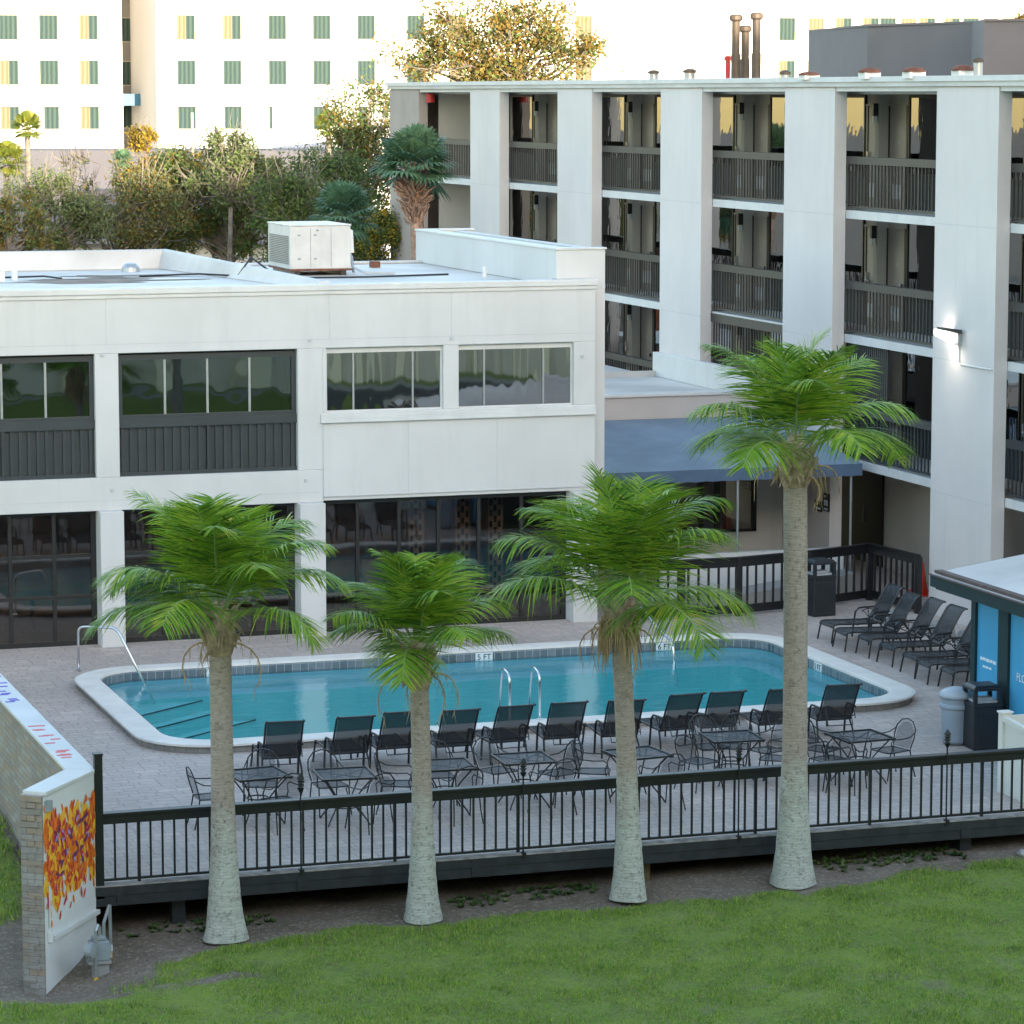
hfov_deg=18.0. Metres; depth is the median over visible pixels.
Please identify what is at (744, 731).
patio table
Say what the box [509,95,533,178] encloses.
window
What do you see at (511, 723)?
sun lounger
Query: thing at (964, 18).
window
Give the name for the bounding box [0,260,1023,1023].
lawn
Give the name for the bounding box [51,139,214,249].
tree
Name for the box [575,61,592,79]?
window
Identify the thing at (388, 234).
tree
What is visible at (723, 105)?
window
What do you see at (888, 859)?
weeds
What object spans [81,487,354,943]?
palm tree
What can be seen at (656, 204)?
window
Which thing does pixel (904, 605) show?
sun lounger
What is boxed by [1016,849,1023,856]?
stone
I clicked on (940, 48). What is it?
penthouse
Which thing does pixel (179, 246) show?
tree
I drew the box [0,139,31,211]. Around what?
fan palm
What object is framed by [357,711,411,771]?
sun lounger
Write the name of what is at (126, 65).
window
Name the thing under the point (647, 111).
door
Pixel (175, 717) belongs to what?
swimming pool
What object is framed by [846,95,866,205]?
window
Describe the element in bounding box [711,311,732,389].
window
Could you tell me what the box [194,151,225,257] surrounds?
tree
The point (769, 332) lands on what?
window
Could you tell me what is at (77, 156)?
tree
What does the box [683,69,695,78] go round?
roof vent
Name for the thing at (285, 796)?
patio chair
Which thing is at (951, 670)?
sun lounger
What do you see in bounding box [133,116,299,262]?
tree
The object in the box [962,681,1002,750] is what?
litter bin
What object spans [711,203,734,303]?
window
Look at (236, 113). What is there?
window
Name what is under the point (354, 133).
tree
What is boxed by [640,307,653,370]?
door
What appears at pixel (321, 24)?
window
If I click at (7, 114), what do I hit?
window
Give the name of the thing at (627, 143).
door
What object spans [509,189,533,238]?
window
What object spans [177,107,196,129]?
window
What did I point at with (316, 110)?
window
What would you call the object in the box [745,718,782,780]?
patio chair
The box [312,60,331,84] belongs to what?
window
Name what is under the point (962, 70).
exhaust fan
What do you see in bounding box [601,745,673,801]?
patio table
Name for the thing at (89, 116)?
window
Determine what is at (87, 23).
window
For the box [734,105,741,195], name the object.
door
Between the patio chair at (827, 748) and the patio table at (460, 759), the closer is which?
the patio table at (460, 759)
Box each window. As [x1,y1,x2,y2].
[0,14,17,39]
[0,59,18,85]
[0,107,19,129]
[0,354,93,421]
[38,14,57,39]
[39,59,58,85]
[44,107,59,129]
[78,14,98,39]
[79,60,98,85]
[80,107,99,129]
[118,349,295,418]
[122,17,129,41]
[122,61,130,85]
[123,106,131,127]
[176,14,195,39]
[176,60,195,84]
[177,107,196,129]
[222,14,241,39]
[223,60,241,84]
[225,107,242,129]
[267,14,286,39]
[268,60,286,84]
[268,107,271,129]
[312,14,330,39]
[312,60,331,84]
[313,106,326,129]
[326,345,441,411]
[356,15,375,39]
[357,60,375,84]
[406,15,424,39]
[406,60,423,81]
[448,15,466,38]
[448,62,466,81]
[459,342,571,407]
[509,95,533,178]
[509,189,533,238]
[575,15,592,39]
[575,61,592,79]
[602,95,626,186]
[602,197,625,285]
[605,300,624,368]
[653,309,659,351]
[654,95,660,189]
[654,201,659,291]
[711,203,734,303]
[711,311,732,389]
[712,95,735,194]
[768,212,783,311]
[768,332,780,373]
[769,95,784,198]
[778,17,795,40]
[778,60,794,77]
[807,17,824,40]
[835,17,851,26]
[844,214,865,324]
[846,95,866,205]
[862,17,878,24]
[880,17,895,23]
[900,17,916,22]
[904,353,932,459]
[905,224,934,335]
[907,95,936,210]
[919,17,935,22]
[944,17,959,21]
[963,17,978,20]
[982,17,998,19]
[1005,359,1021,480]
[1007,233,1023,349]
[1010,95,1023,217]
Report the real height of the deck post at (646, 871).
1.160 m
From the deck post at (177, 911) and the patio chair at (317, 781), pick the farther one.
the patio chair at (317, 781)
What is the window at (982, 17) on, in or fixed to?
in the hotel at (96, 72)
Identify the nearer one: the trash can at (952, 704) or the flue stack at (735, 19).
the trash can at (952, 704)
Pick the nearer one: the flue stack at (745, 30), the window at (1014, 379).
the window at (1014, 379)
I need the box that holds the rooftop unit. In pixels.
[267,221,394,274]
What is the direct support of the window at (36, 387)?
in the poolside building at (442, 392)
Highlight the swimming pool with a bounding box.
[74,633,915,753]
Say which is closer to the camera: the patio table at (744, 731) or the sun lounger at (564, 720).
the patio table at (744, 731)
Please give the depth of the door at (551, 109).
93.55 m
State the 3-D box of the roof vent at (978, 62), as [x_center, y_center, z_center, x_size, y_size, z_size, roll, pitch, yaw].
[9.192,-8.764,63.904,0.234,0.400,0.234,-2,8,-18]
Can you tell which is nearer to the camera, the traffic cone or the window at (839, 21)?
the traffic cone
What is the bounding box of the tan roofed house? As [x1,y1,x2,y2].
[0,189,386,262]
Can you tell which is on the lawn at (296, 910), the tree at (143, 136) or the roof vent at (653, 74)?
the tree at (143, 136)
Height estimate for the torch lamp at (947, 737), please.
1.540 m
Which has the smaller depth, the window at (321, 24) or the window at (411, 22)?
the window at (321, 24)
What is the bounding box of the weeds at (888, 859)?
[813,845,966,871]
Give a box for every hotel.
[0,0,1023,257]
[385,75,1023,625]
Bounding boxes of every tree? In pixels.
[0,144,132,250]
[0,162,69,251]
[37,133,117,249]
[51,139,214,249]
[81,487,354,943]
[106,117,160,239]
[107,134,212,254]
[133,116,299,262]
[170,111,291,261]
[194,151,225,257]
[218,145,336,262]
[228,168,265,262]
[271,132,388,222]
[295,42,407,244]
[321,546,519,924]
[328,196,401,260]
[363,0,630,81]
[485,460,759,902]
[676,326,920,889]
[1012,11,1023,18]
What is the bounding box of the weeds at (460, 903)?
[446,881,599,907]
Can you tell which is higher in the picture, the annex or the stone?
the annex
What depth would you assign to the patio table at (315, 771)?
47.48 m
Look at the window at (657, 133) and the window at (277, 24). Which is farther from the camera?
the window at (277, 24)
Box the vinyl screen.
[997,710,1023,802]
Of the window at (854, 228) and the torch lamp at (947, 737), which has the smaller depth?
the torch lamp at (947, 737)
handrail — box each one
[76,625,154,703]
[640,607,677,685]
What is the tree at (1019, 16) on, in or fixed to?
on the lawn at (296, 910)
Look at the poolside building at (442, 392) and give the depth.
63.98 m
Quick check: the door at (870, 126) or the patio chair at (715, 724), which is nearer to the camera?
the patio chair at (715, 724)
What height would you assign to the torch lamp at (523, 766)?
1.540 m
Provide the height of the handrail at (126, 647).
1.317 m
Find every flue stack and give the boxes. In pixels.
[729,14,742,77]
[740,25,751,77]
[750,12,762,77]
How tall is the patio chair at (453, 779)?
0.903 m
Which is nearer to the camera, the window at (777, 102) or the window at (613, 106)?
the window at (777, 102)
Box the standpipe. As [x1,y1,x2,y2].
[724,56,730,77]
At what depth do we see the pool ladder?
54.47 m
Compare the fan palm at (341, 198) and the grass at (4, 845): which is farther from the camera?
the fan palm at (341, 198)
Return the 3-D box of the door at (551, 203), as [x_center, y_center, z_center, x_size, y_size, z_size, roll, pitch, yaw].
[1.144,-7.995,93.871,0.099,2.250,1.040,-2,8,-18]
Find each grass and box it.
[0,809,21,928]
[0,855,1023,1023]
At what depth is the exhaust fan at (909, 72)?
66.23 m
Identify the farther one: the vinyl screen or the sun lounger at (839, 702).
the sun lounger at (839, 702)
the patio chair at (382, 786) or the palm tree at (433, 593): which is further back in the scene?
the patio chair at (382, 786)
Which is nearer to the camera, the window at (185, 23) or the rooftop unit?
the rooftop unit
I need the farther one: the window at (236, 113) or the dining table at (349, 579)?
the window at (236, 113)
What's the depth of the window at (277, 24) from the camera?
207.56 m
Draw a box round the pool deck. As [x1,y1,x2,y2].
[0,516,1023,882]
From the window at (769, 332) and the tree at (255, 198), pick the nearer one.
the window at (769, 332)
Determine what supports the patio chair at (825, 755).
on the pool deck
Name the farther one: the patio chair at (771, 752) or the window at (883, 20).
the window at (883, 20)
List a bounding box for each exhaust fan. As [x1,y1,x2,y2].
[798,72,819,79]
[858,67,880,78]
[902,67,925,78]
[951,65,972,74]
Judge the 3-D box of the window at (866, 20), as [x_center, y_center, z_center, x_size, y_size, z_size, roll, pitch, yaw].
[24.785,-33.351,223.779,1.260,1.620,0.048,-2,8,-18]
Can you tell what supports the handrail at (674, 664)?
attached to the swimming pool
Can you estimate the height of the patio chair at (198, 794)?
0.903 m
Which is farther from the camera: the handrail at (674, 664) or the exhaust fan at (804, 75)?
the exhaust fan at (804, 75)
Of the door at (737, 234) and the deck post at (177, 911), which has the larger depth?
the door at (737, 234)
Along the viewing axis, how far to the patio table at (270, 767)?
47.48 m
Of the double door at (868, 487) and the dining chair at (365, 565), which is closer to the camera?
the dining chair at (365, 565)
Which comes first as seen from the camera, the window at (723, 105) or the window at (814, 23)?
the window at (723, 105)
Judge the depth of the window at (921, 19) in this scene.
224.97 m
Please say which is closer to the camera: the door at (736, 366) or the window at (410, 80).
the door at (736, 366)
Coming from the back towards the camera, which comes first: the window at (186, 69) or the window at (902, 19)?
the window at (902, 19)
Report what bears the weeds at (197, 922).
on the lawn at (296, 910)
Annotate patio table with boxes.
[234,765,292,823]
[312,766,377,826]
[431,757,477,814]
[490,751,557,810]
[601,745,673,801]
[698,729,764,786]
[824,729,895,786]
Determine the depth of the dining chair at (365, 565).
67.39 m
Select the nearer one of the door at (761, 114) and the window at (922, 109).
the window at (922, 109)
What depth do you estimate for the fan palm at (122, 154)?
113.26 m
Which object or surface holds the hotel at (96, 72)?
on the lawn at (296, 910)
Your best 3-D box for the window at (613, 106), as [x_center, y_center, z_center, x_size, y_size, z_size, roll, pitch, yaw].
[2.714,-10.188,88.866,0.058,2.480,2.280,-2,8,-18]
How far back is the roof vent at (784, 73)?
73.25 m
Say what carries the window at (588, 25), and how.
in the hotel at (96, 72)
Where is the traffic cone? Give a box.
[922,563,928,596]
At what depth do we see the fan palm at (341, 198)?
92.29 m
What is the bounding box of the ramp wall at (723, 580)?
[659,547,855,607]
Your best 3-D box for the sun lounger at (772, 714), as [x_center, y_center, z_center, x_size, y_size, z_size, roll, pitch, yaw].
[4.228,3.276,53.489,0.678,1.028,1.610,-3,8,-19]
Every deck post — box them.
[169,900,185,923]
[643,864,649,879]
[954,838,970,850]
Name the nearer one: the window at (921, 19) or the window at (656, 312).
the window at (656, 312)
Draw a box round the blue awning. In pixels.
[595,416,861,602]
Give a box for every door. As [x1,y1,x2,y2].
[533,111,536,179]
[533,205,536,238]
[546,103,557,181]
[546,197,556,241]
[624,304,629,369]
[625,104,630,186]
[625,204,629,286]
[640,206,653,290]
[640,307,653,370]
[641,104,654,188]
[733,214,740,304]
[733,326,738,367]
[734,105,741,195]
[752,216,767,309]
[752,329,766,373]
[753,105,769,197]
[841,450,884,567]
[864,226,873,325]
[866,106,874,205]
[886,228,906,331]
[888,106,907,208]
[889,351,904,452]
[1020,374,1023,482]
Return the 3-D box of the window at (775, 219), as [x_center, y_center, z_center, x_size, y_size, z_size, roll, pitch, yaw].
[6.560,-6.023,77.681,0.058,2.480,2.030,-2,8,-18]
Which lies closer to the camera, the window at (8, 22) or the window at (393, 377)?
the window at (393, 377)
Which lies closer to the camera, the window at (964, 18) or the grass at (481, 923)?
the grass at (481, 923)
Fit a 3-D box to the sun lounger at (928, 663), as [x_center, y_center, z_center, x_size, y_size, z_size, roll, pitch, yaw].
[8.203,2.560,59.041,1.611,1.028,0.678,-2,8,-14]
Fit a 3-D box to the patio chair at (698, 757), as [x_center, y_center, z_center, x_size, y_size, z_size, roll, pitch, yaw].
[2.850,3.814,49.799,0.633,0.903,0.570,-7,10,-42]
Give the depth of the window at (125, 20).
212.58 m
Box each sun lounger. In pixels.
[250,719,304,781]
[312,714,375,776]
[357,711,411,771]
[430,707,480,769]
[465,703,535,764]
[523,700,588,760]
[582,698,646,758]
[641,691,705,752]
[676,689,746,748]
[731,688,782,746]
[807,682,862,741]
[817,583,904,643]
[832,591,921,651]
[855,597,945,658]
[876,604,967,666]
[899,620,970,674]
[914,645,969,684]
[937,665,969,685]
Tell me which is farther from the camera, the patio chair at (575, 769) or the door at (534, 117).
the door at (534, 117)
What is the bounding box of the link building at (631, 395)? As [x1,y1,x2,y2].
[594,365,781,570]
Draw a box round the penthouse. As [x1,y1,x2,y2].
[808,19,1023,76]
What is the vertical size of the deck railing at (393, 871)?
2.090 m
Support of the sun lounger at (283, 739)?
on the pool deck
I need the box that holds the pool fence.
[613,543,922,618]
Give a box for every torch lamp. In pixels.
[297,773,303,875]
[520,758,526,858]
[736,743,742,841]
[943,729,950,825]
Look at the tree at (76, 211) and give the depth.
111.18 m
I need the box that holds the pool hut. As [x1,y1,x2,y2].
[927,554,1023,714]
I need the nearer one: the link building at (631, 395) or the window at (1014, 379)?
the window at (1014, 379)
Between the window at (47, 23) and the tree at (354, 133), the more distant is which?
the window at (47, 23)
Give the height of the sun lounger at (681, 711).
1.028 m
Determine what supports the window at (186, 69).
in the hotel at (96, 72)
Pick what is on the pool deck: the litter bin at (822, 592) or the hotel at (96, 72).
the litter bin at (822, 592)
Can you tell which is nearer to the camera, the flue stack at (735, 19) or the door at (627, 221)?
the flue stack at (735, 19)
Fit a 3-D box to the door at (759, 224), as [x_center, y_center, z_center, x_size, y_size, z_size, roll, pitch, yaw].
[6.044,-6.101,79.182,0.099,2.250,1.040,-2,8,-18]
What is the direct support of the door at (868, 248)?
in the gallery hotel at (879, 221)
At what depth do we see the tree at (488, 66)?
137.99 m
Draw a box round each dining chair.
[126,572,147,623]
[330,560,353,610]
[361,559,383,609]
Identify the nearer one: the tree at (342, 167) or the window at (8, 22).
the tree at (342, 167)
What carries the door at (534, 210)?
in the gallery hotel at (879, 221)
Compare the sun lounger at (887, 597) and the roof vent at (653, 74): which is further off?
the roof vent at (653, 74)
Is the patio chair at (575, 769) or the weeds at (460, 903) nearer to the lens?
the weeds at (460, 903)
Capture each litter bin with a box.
[808,557,836,616]
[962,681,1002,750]
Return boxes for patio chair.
[186,766,210,829]
[241,748,279,815]
[255,773,304,834]
[307,749,351,817]
[345,772,394,834]
[374,752,411,814]
[431,740,457,805]
[438,766,483,826]
[473,736,521,798]
[527,758,576,818]
[534,739,583,804]
[571,740,612,802]
[638,753,685,809]
[674,734,722,793]
[688,713,731,769]
[716,713,752,768]
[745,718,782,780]
[757,740,781,780]
[807,717,844,779]
[807,731,852,790]
[825,737,867,795]
[866,718,915,781]
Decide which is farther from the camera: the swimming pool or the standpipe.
the standpipe
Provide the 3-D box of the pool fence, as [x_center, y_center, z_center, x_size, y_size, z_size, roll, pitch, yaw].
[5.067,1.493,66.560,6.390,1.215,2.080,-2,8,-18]
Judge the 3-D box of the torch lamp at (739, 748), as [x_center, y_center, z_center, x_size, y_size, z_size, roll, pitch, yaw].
[3.233,4.054,46.206,0.104,1.540,0.104,-2,8,-18]
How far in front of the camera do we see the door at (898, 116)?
71.45 m
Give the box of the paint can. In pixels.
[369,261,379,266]
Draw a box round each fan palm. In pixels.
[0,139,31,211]
[6,109,48,200]
[111,148,135,244]
[307,179,381,245]
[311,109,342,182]
[369,122,461,259]
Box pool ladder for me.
[497,666,542,719]
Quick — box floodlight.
[934,327,991,370]
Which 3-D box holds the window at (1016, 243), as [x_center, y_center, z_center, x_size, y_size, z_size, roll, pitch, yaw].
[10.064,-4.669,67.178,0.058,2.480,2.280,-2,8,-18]
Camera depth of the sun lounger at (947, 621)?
60.98 m
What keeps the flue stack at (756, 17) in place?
on the gallery hotel at (879, 221)
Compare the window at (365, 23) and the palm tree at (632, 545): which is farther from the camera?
the window at (365, 23)
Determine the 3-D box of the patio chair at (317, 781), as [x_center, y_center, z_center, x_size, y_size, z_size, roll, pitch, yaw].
[-2.731,4.021,48.196,0.570,0.903,0.633,-3,8,-23]
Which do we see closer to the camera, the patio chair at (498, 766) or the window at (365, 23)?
the patio chair at (498, 766)
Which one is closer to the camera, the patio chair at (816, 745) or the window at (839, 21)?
the patio chair at (816, 745)
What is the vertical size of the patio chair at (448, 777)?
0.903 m
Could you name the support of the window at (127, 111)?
in the hotel at (96, 72)
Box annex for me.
[0,148,346,188]
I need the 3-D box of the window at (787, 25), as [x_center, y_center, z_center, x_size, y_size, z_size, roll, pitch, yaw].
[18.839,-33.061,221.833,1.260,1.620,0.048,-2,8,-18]
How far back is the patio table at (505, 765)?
48.62 m
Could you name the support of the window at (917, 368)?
in the gallery hotel at (879, 221)
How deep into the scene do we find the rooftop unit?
68.84 m
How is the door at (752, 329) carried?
in the gallery hotel at (879, 221)
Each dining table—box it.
[7,590,51,634]
[160,584,193,626]
[326,576,369,616]
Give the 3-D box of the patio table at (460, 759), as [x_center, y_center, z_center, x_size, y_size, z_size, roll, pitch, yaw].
[-1.000,4.108,48.200,0.828,0.736,0.828,-2,8,-14]
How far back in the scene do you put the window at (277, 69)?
207.96 m
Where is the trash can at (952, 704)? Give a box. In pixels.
[939,686,972,744]
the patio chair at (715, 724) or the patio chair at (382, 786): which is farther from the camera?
the patio chair at (715, 724)
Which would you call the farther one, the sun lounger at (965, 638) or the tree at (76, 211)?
the tree at (76, 211)
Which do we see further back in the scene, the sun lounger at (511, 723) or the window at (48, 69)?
the window at (48, 69)
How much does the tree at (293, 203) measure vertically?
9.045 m
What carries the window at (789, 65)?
in the hotel at (96, 72)
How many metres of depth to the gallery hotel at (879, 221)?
72.67 m
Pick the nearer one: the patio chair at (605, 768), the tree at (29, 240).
the patio chair at (605, 768)
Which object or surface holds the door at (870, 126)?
in the gallery hotel at (879, 221)
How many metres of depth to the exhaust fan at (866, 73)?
68.21 m
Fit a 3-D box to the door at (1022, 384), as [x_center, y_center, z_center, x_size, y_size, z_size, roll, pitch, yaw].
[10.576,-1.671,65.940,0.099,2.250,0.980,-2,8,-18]
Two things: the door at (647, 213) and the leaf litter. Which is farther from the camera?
the door at (647, 213)
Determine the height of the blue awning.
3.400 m
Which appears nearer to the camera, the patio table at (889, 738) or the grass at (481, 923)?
the grass at (481, 923)
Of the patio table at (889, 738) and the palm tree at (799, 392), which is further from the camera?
the patio table at (889, 738)
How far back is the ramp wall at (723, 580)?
68.53 m
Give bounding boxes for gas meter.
[84,904,112,980]
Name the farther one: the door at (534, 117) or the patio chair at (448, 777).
the door at (534, 117)
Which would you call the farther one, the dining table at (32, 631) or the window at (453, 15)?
the window at (453, 15)
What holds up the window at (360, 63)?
in the hotel at (96, 72)
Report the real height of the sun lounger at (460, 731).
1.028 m
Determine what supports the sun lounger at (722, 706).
on the pool deck
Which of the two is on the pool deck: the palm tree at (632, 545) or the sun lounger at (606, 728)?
the sun lounger at (606, 728)
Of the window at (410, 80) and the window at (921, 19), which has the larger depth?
the window at (921, 19)
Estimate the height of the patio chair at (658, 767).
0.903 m
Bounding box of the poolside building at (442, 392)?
[0,228,606,648]
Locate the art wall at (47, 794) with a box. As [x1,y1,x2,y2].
[0,673,99,995]
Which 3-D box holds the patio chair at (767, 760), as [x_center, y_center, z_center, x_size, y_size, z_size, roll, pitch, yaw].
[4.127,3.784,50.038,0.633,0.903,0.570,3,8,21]
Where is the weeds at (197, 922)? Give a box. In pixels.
[118,913,276,937]
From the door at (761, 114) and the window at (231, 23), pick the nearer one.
the door at (761, 114)
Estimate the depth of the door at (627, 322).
88.25 m
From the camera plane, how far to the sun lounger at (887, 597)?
63.56 m
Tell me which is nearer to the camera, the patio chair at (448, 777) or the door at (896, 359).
the patio chair at (448, 777)
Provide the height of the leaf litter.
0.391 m
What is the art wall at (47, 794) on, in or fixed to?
on the lawn at (296, 910)
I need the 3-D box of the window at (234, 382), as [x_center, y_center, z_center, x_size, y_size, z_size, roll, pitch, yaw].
[-6.054,-2.008,63.392,3.940,2.370,0.930,-2,8,-18]
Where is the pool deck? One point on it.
(44, 684)
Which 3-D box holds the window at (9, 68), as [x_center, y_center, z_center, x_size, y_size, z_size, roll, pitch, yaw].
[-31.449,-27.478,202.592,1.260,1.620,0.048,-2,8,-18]
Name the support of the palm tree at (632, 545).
on the lawn at (296, 910)
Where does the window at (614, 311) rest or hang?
in the gallery hotel at (879, 221)
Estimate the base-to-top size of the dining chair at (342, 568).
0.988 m
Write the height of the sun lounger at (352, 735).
1.028 m
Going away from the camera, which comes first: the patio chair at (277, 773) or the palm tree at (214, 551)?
the palm tree at (214, 551)
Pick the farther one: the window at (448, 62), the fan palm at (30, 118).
the window at (448, 62)
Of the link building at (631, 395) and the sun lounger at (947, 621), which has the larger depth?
the link building at (631, 395)
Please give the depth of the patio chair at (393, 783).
46.93 m
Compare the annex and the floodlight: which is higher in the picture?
the annex
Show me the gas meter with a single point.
(98, 951)
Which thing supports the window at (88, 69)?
in the hotel at (96, 72)
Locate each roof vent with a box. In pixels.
[648,70,659,78]
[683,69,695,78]
[779,70,790,77]
[972,57,983,74]
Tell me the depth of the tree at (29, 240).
105.44 m
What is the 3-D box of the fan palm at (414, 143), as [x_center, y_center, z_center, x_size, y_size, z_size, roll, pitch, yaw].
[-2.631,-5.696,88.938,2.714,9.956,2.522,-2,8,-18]
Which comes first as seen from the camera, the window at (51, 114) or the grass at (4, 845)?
the grass at (4, 845)
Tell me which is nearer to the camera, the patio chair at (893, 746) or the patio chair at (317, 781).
the patio chair at (317, 781)
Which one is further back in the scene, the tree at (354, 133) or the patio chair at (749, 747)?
the tree at (354, 133)
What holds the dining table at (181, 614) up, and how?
in the poolside building at (442, 392)
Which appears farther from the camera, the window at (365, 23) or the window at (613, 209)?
the window at (365, 23)
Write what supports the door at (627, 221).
in the gallery hotel at (879, 221)
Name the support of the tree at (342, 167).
on the lawn at (296, 910)
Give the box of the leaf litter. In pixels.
[113,845,1021,977]
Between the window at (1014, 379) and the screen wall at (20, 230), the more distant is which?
the screen wall at (20, 230)
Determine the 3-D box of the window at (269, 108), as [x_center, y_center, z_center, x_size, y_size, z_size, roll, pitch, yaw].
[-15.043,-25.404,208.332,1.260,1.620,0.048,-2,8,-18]
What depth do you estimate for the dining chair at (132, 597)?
65.44 m
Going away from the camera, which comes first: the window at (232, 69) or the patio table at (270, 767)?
the patio table at (270, 767)
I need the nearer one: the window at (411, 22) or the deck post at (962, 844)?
the deck post at (962, 844)
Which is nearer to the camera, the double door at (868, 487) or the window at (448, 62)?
the double door at (868, 487)
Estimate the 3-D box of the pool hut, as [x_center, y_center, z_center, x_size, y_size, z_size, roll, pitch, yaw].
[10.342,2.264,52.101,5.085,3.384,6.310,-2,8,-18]
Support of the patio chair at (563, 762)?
on the pool deck
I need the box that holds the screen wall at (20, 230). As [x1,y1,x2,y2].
[0,212,48,250]
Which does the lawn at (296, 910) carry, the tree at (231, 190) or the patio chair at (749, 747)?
the tree at (231, 190)
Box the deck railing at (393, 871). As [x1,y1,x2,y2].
[92,747,1023,906]
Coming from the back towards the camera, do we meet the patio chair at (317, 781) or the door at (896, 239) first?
the door at (896, 239)
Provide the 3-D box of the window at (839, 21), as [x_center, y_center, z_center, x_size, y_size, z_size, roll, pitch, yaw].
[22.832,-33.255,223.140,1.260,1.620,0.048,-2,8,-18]
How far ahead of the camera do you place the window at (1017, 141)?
66.06 m
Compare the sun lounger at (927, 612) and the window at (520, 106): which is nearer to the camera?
the sun lounger at (927, 612)
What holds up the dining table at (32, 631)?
in the poolside building at (442, 392)
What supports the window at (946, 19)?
in the hotel at (96, 72)
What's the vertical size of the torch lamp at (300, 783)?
1.540 m
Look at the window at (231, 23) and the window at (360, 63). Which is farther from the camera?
the window at (360, 63)

